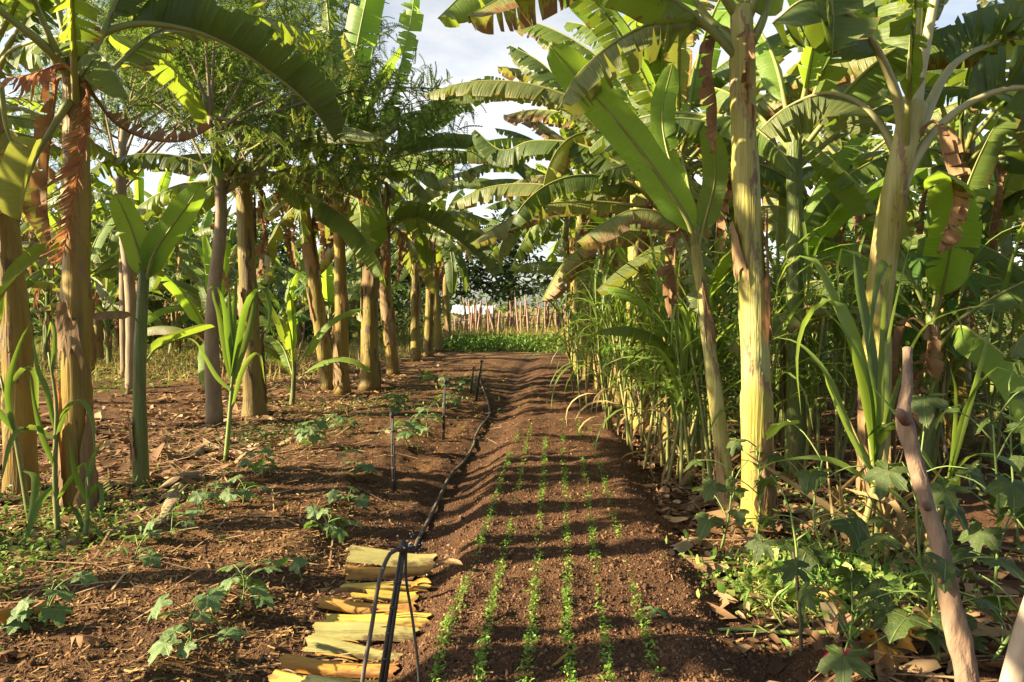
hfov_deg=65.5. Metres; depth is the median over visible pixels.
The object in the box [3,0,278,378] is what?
feathery tree
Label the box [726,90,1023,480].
banana plant
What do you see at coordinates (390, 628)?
sprinkler stake
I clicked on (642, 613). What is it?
seedling row
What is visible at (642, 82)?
banana plant
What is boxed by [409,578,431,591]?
stem husk
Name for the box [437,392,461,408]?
squash seedling
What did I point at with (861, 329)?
cane clump
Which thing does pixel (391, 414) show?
sprinkler stake
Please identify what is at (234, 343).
cane shoot
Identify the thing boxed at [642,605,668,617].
cut leaf
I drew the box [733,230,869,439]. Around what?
cane clump
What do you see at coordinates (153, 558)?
squash seedling
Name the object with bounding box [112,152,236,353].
banana plant
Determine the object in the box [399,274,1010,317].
tree line
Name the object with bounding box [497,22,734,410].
banana plant
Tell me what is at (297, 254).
banana plant
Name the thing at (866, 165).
banana plant
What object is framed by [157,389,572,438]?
ground cover
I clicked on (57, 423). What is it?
maize plant
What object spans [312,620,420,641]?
stem slab
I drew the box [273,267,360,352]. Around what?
banana plant
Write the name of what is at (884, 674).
dry stalks
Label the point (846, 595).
cut stalks
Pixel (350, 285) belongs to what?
banana plant
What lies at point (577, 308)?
cane clump
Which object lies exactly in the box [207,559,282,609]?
squash seedling
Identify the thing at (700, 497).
fallen leaf
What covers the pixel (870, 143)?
banana plant
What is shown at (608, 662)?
seedling row
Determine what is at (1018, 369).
okra plant
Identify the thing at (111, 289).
banana plant
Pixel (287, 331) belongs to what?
banana plant
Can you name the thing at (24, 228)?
banana plant
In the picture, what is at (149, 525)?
squash seedling
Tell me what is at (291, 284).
banana plant
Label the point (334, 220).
banana plant
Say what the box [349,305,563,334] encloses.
tall grass
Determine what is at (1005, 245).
banana plant
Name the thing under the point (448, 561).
stem husk
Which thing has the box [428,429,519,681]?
seedling row
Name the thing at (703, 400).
cane clump
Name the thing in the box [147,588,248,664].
squash seedling
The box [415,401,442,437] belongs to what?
squash seedling
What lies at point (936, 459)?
cane clump
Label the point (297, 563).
squash seedling
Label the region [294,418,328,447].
squash seedling
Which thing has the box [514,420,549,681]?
seedling row
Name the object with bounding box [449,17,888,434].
banana plant
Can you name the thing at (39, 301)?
banana plant
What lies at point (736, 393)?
undergrowth
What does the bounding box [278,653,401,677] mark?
stem slab
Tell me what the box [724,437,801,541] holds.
okra plant
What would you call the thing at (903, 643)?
fallen leaf
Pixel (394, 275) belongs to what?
distant tree
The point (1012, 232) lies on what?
distant tree
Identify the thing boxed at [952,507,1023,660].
okra plant
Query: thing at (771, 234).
banana plant
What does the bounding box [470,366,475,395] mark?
sprinkler stake
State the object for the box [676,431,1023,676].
ground cover
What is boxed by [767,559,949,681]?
okra plant
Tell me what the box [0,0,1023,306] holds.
sky
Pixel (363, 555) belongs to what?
stem slab
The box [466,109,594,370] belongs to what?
banana plant
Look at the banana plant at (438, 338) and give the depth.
26.43 m
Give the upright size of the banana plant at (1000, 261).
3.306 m
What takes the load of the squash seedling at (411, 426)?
on the ground at (528, 371)
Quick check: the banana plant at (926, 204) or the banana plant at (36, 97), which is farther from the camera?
the banana plant at (926, 204)
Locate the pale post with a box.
[999,597,1023,681]
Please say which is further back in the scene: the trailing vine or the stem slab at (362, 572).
the stem slab at (362, 572)
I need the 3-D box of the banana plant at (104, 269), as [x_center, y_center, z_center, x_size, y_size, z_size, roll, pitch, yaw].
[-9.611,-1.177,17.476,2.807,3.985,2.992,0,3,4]
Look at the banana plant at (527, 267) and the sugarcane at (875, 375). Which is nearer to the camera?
the sugarcane at (875, 375)
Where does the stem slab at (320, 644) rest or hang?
on the ground at (528, 371)
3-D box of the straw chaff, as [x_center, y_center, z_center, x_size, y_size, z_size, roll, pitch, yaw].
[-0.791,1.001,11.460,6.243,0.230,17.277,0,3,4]
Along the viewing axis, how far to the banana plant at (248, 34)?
5.88 m
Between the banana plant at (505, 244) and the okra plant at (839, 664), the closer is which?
the okra plant at (839, 664)
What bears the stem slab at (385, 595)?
on the ground at (528, 371)
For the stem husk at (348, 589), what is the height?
0.065 m
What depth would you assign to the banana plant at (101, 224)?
26.02 m
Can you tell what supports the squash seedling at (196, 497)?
on the ground at (528, 371)
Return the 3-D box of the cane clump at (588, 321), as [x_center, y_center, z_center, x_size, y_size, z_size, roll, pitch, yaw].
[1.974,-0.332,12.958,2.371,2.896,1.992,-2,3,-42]
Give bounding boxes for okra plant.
[685,459,776,548]
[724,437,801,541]
[745,474,869,585]
[760,419,873,578]
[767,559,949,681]
[837,533,1023,664]
[863,393,986,570]
[928,386,1023,595]
[947,356,1023,547]
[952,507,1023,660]
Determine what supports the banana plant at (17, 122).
on the ground at (528, 371)
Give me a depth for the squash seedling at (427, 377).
15.01 m
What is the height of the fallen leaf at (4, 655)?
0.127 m
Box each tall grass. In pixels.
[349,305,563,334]
[378,322,565,346]
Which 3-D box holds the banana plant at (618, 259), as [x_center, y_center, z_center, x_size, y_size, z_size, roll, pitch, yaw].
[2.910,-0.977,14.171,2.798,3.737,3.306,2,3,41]
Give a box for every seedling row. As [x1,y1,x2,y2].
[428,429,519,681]
[471,421,534,681]
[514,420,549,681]
[557,419,580,681]
[575,420,623,681]
[588,428,662,680]
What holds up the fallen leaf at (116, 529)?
on the ground at (528, 371)
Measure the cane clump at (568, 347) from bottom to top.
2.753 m
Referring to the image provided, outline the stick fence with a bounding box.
[451,295,566,335]
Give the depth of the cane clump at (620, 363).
8.41 m
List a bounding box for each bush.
[28,265,196,343]
[30,272,113,342]
[147,268,283,335]
[231,280,284,330]
[237,285,357,344]
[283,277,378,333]
[320,269,451,339]
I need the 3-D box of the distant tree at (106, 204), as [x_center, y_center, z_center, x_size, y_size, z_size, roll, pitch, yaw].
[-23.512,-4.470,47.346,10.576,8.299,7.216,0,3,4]
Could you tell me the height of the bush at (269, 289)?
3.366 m
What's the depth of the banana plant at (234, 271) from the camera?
25.00 m
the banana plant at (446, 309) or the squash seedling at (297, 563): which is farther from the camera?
the banana plant at (446, 309)
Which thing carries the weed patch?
on the ground at (528, 371)
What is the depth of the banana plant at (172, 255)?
32.48 m
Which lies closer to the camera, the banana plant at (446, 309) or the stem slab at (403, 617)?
the stem slab at (403, 617)
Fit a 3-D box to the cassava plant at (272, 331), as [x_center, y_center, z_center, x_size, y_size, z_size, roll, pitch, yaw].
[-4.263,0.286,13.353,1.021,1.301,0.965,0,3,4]
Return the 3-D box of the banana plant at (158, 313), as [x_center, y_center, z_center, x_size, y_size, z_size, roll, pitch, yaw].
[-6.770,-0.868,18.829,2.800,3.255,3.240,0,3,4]
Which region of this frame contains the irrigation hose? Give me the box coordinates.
[414,356,489,549]
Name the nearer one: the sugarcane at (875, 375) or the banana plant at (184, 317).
the sugarcane at (875, 375)
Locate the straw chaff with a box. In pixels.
[0,366,930,681]
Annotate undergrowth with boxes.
[33,291,167,338]
[653,252,1023,372]
[659,337,1023,472]
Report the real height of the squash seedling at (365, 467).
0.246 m
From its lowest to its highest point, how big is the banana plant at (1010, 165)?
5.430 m
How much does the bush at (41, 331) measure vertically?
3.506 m
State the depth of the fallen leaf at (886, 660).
3.18 m
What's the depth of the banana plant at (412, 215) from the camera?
14.41 m
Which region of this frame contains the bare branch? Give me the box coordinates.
[895,346,979,681]
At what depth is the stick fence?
38.43 m
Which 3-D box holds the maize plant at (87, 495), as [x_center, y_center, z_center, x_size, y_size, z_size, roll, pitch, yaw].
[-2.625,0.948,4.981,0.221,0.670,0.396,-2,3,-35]
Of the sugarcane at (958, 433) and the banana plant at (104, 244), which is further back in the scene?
the banana plant at (104, 244)
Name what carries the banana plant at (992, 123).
on the ground at (528, 371)
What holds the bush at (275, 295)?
on the ground at (528, 371)
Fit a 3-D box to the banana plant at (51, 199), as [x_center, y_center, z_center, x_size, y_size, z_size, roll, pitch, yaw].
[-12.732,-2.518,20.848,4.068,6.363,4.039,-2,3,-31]
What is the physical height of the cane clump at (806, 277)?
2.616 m
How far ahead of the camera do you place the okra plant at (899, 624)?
3.16 m
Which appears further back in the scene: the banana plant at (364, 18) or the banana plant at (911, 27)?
the banana plant at (364, 18)
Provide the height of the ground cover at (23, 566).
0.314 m
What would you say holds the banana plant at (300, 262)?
on the ground at (528, 371)
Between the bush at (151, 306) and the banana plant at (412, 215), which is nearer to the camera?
the banana plant at (412, 215)
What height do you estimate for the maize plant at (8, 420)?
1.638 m
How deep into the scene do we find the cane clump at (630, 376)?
9.14 m
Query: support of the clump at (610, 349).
on the ground at (528, 371)
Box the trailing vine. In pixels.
[717,583,884,637]
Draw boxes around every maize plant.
[0,321,94,544]
[0,322,39,528]
[69,439,114,541]
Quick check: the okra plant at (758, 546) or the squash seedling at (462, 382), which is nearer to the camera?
the okra plant at (758, 546)
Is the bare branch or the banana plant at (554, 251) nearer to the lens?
the bare branch
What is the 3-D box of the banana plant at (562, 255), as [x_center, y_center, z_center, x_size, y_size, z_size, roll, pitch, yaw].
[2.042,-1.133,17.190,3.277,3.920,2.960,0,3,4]
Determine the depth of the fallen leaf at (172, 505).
5.49 m
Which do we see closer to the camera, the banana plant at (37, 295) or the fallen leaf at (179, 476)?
the fallen leaf at (179, 476)
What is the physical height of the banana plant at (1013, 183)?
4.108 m
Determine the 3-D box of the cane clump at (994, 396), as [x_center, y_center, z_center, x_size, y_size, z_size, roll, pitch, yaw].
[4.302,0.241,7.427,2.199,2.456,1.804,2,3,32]
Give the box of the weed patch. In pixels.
[443,331,565,352]
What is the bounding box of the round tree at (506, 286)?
[439,210,553,325]
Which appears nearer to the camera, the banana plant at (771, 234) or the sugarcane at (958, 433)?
the sugarcane at (958, 433)
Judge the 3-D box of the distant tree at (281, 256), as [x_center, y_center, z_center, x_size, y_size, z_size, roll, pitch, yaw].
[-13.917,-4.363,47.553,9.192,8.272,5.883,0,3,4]
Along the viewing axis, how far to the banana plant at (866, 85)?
6.82 m
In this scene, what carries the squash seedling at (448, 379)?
on the ground at (528, 371)
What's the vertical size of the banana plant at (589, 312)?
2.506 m
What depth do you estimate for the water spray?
3.05 m
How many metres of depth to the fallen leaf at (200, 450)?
8.05 m
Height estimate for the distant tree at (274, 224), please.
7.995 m
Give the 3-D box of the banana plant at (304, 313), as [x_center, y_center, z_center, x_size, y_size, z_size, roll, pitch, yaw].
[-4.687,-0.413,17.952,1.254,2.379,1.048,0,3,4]
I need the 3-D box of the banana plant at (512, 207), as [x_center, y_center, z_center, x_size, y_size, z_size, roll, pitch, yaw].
[1.869,-2.095,13.956,4.977,6.037,4.417,0,3,4]
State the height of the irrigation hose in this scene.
0.143 m
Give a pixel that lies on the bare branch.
(959, 639)
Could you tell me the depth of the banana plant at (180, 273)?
25.15 m
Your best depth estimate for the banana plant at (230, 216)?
36.34 m
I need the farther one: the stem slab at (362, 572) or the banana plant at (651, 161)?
the banana plant at (651, 161)
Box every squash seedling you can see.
[0,571,98,634]
[105,532,164,567]
[143,512,195,541]
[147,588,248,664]
[172,482,226,518]
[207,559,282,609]
[219,475,269,505]
[236,447,287,477]
[277,555,325,577]
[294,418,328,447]
[303,503,361,542]
[324,414,358,432]
[326,486,369,509]
[335,449,377,478]
[382,392,408,413]
[383,413,424,448]
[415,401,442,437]
[416,370,438,384]
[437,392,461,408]
[438,374,458,391]
[455,375,477,390]
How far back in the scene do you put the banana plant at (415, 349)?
22.13 m
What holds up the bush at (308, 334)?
on the ground at (528, 371)
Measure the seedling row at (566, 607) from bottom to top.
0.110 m
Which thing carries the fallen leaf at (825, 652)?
on the leaf litter
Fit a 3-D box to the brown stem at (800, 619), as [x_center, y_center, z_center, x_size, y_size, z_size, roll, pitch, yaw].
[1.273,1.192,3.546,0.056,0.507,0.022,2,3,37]
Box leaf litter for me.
[0,350,1023,681]
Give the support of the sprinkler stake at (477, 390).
on the ground at (528, 371)
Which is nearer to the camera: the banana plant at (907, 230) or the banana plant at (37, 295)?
the banana plant at (907, 230)
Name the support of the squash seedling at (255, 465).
on the ground at (528, 371)
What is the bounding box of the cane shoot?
[191,270,271,460]
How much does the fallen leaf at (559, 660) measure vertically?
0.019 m
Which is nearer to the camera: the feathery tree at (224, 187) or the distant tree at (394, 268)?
the feathery tree at (224, 187)
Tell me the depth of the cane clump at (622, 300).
11.23 m
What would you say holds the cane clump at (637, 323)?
on the ground at (528, 371)
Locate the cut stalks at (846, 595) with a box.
[694,517,961,631]
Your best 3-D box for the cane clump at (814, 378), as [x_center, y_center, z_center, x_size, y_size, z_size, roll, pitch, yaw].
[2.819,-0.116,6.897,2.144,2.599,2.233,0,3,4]
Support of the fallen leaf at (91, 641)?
on the ground at (528, 371)
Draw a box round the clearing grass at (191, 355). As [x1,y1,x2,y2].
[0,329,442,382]
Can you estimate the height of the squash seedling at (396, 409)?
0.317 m
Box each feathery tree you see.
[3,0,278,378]
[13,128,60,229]
[44,0,403,394]
[80,0,486,426]
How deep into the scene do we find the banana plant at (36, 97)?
14.10 m
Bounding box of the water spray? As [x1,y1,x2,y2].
[382,523,452,574]
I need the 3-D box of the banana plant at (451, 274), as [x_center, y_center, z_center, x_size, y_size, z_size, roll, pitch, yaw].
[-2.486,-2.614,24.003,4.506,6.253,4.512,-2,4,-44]
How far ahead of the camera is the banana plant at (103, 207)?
27.34 m
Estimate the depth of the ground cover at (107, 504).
6.23 m
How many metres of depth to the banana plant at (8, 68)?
12.69 m
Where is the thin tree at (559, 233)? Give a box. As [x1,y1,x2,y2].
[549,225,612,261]
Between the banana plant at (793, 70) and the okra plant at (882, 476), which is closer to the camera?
the okra plant at (882, 476)
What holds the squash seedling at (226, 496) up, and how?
on the ground at (528, 371)
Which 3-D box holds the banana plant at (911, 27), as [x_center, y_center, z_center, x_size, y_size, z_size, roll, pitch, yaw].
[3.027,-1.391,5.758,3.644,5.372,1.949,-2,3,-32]
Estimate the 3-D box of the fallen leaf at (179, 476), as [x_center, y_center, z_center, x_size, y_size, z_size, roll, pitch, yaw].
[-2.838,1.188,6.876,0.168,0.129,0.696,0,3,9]
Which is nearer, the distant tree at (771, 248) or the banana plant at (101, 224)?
the banana plant at (101, 224)
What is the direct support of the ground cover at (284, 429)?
on the ground at (528, 371)
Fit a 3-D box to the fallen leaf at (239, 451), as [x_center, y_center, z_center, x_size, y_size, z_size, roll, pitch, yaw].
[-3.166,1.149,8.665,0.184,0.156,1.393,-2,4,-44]
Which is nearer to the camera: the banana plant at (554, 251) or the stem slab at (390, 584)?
the stem slab at (390, 584)
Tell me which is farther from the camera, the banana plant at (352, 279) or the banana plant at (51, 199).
the banana plant at (352, 279)
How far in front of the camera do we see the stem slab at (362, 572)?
4.55 m
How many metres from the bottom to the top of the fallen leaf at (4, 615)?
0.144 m
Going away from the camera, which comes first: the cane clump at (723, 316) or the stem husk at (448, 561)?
the stem husk at (448, 561)
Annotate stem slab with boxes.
[268,669,387,681]
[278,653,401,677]
[301,673,351,681]
[303,635,403,660]
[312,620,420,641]
[318,597,418,613]
[322,609,430,627]
[340,581,431,591]
[345,565,432,579]
[346,545,437,566]
[350,588,418,602]
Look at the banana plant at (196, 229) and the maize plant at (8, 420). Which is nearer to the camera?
the maize plant at (8, 420)
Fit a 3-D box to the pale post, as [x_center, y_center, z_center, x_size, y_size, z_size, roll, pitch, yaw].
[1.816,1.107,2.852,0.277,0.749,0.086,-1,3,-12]
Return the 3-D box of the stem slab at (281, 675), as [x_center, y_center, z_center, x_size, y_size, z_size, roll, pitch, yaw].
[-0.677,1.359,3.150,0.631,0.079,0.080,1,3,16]
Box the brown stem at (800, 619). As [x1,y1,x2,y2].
[792,552,802,650]
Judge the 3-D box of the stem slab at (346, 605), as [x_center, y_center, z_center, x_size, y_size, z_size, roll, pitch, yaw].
[-0.728,1.341,4.047,0.512,0.080,0.078,0,3,9]
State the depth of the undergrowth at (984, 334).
20.33 m
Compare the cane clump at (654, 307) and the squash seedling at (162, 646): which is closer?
the squash seedling at (162, 646)
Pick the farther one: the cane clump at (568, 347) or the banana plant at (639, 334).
the cane clump at (568, 347)
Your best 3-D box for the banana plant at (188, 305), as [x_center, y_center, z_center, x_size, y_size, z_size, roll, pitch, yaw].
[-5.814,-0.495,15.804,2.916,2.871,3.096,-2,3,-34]
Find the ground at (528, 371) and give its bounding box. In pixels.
[0,307,1023,681]
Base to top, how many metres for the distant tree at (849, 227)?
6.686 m
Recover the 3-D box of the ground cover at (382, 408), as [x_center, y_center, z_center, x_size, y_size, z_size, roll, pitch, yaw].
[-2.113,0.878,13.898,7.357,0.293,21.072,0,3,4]
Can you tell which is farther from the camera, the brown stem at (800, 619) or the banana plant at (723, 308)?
the banana plant at (723, 308)
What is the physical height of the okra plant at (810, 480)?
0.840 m
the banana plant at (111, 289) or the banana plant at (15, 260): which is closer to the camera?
the banana plant at (15, 260)
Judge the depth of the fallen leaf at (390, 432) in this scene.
9.19 m
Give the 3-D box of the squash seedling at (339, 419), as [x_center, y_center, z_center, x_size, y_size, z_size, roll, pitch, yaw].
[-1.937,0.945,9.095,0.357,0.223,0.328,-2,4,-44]
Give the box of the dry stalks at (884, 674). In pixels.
[0,346,1022,681]
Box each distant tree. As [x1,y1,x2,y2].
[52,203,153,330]
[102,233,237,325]
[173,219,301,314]
[210,209,321,303]
[332,217,476,328]
[332,241,424,323]
[708,226,813,326]
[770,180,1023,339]
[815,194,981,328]
[975,215,1023,332]
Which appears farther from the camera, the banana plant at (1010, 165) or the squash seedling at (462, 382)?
the squash seedling at (462, 382)
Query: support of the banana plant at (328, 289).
on the ground at (528, 371)
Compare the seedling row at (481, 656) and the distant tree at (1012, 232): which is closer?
the seedling row at (481, 656)
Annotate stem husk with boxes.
[329,587,367,595]
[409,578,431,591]
[433,558,462,567]
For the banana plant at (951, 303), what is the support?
on the ground at (528, 371)
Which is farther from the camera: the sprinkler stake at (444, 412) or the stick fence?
the stick fence
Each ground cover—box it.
[0,457,364,535]
[0,469,241,650]
[111,356,595,522]
[111,412,402,459]
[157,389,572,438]
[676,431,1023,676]
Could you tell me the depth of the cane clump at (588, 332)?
10.96 m
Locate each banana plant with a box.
[0,0,129,496]
[0,0,140,180]
[0,0,344,515]
[0,56,106,189]
[0,128,111,361]
[6,92,61,242]
[20,209,58,260]
[23,227,110,363]
[25,265,60,353]
[26,211,137,373]
[27,230,106,345]
[28,163,167,271]
[32,248,164,365]
[51,214,170,360]
[55,162,158,348]
[90,16,386,417]
[91,144,195,301]
[93,182,215,487]
[94,168,209,347]
[107,216,191,337]
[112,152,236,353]
[116,252,204,354]
[147,234,273,343]
[147,241,291,389]
[149,28,432,389]
[163,222,257,296]
[164,242,277,359]
[165,204,237,346]
[179,226,284,315]
[197,195,257,293]
[253,0,490,394]
[256,0,526,390]
[258,273,334,353]
[258,291,370,406]
[261,241,321,347]
[270,242,327,324]
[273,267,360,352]
[276,272,332,369]
[282,250,382,356]
[295,160,490,374]
[303,267,362,342]
[311,150,504,361]
[332,256,404,345]
[356,163,494,356]
[391,169,499,351]
[395,189,504,341]
[424,0,997,458]
[438,0,881,529]
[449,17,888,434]
[450,0,802,429]
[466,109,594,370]
[468,46,728,388]
[486,135,614,360]
[495,71,596,380]
[496,172,612,354]
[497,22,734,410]
[510,178,737,412]
[533,249,618,370]
[547,43,737,505]
[576,257,615,316]
[582,10,1013,474]
[592,228,709,381]
[600,248,812,469]
[618,132,928,447]
[662,47,817,381]
[691,0,1012,409]
[697,158,816,355]
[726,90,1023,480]
[728,0,1023,448]
[759,0,1023,503]
[768,130,925,325]
[804,0,1017,358]
[820,82,1023,324]
[839,110,1023,358]
[865,118,1023,425]
[873,0,1023,240]
[892,249,995,463]
[916,201,1023,249]
[934,0,1023,241]
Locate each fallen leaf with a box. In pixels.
[0,598,54,625]
[0,650,30,661]
[42,522,128,550]
[70,634,102,650]
[124,501,175,540]
[151,445,204,473]
[159,469,206,488]
[159,479,186,510]
[202,439,256,453]
[379,428,404,433]
[552,645,581,665]
[667,537,705,555]
[683,493,716,513]
[815,586,850,615]
[822,647,864,661]
[861,602,939,668]
[864,654,894,670]
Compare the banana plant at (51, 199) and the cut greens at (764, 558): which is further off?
the banana plant at (51, 199)
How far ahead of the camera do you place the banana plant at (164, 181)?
27.58 m
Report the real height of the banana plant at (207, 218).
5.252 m
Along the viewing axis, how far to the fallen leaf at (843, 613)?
3.90 m
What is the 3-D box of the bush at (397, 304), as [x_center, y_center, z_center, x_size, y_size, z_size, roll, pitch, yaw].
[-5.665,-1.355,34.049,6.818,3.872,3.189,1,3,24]
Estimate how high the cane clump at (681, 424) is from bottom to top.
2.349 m
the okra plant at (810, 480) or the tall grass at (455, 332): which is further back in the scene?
the tall grass at (455, 332)
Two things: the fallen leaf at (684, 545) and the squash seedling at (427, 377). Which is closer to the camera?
the fallen leaf at (684, 545)
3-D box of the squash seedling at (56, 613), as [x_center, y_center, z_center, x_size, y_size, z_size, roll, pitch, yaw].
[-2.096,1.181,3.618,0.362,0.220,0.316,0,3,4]
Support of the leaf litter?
on the ground at (528, 371)
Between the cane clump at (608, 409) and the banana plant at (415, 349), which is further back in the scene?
the banana plant at (415, 349)
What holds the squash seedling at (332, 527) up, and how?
on the ground at (528, 371)
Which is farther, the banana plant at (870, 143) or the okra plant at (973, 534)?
the banana plant at (870, 143)
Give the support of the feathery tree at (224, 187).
on the ground at (528, 371)
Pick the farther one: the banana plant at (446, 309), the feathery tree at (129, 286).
the banana plant at (446, 309)
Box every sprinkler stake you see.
[360,540,419,681]
[389,411,397,491]
[442,379,448,440]
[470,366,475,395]
[475,360,483,400]
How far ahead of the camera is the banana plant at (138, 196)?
24.00 m
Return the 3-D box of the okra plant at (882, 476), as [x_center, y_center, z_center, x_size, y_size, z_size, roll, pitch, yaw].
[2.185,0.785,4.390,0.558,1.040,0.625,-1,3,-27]
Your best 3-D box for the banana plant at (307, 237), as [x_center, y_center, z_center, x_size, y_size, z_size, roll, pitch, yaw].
[-3.529,-2.285,14.502,4.529,6.444,4.417,0,3,4]
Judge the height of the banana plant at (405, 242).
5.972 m
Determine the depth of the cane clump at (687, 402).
7.19 m
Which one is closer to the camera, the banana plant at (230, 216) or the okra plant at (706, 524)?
the okra plant at (706, 524)
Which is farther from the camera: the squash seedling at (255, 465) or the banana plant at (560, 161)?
the banana plant at (560, 161)
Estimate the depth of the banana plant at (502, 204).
20.55 m
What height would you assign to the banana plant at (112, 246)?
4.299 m
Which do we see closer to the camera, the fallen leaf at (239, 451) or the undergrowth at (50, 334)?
the fallen leaf at (239, 451)
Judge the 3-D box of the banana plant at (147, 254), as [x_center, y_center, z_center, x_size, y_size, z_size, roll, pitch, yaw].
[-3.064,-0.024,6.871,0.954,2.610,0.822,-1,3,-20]
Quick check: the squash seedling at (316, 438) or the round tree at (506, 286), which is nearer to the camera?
the squash seedling at (316, 438)
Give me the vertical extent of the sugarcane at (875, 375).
2.261 m
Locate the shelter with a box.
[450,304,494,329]
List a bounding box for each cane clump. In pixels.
[503,240,706,430]
[510,235,617,394]
[525,248,651,410]
[527,248,723,451]
[528,282,594,376]
[541,225,684,436]
[551,248,615,387]
[562,242,784,486]
[564,209,784,471]
[569,253,659,358]
[570,228,818,485]
[579,222,865,478]
[595,207,788,468]
[596,190,736,438]
[680,214,871,483]
[720,223,953,478]
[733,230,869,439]
[809,219,1023,470]
[809,226,978,442]
[856,232,1023,465]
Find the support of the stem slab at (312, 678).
on the ground at (528, 371)
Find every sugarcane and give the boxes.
[742,237,991,565]
[827,308,1023,569]
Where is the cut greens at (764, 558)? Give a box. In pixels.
[660,534,1006,655]
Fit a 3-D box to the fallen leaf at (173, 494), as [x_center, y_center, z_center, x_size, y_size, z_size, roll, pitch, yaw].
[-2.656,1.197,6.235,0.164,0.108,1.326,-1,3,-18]
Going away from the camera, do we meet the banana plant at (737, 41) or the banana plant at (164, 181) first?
the banana plant at (737, 41)

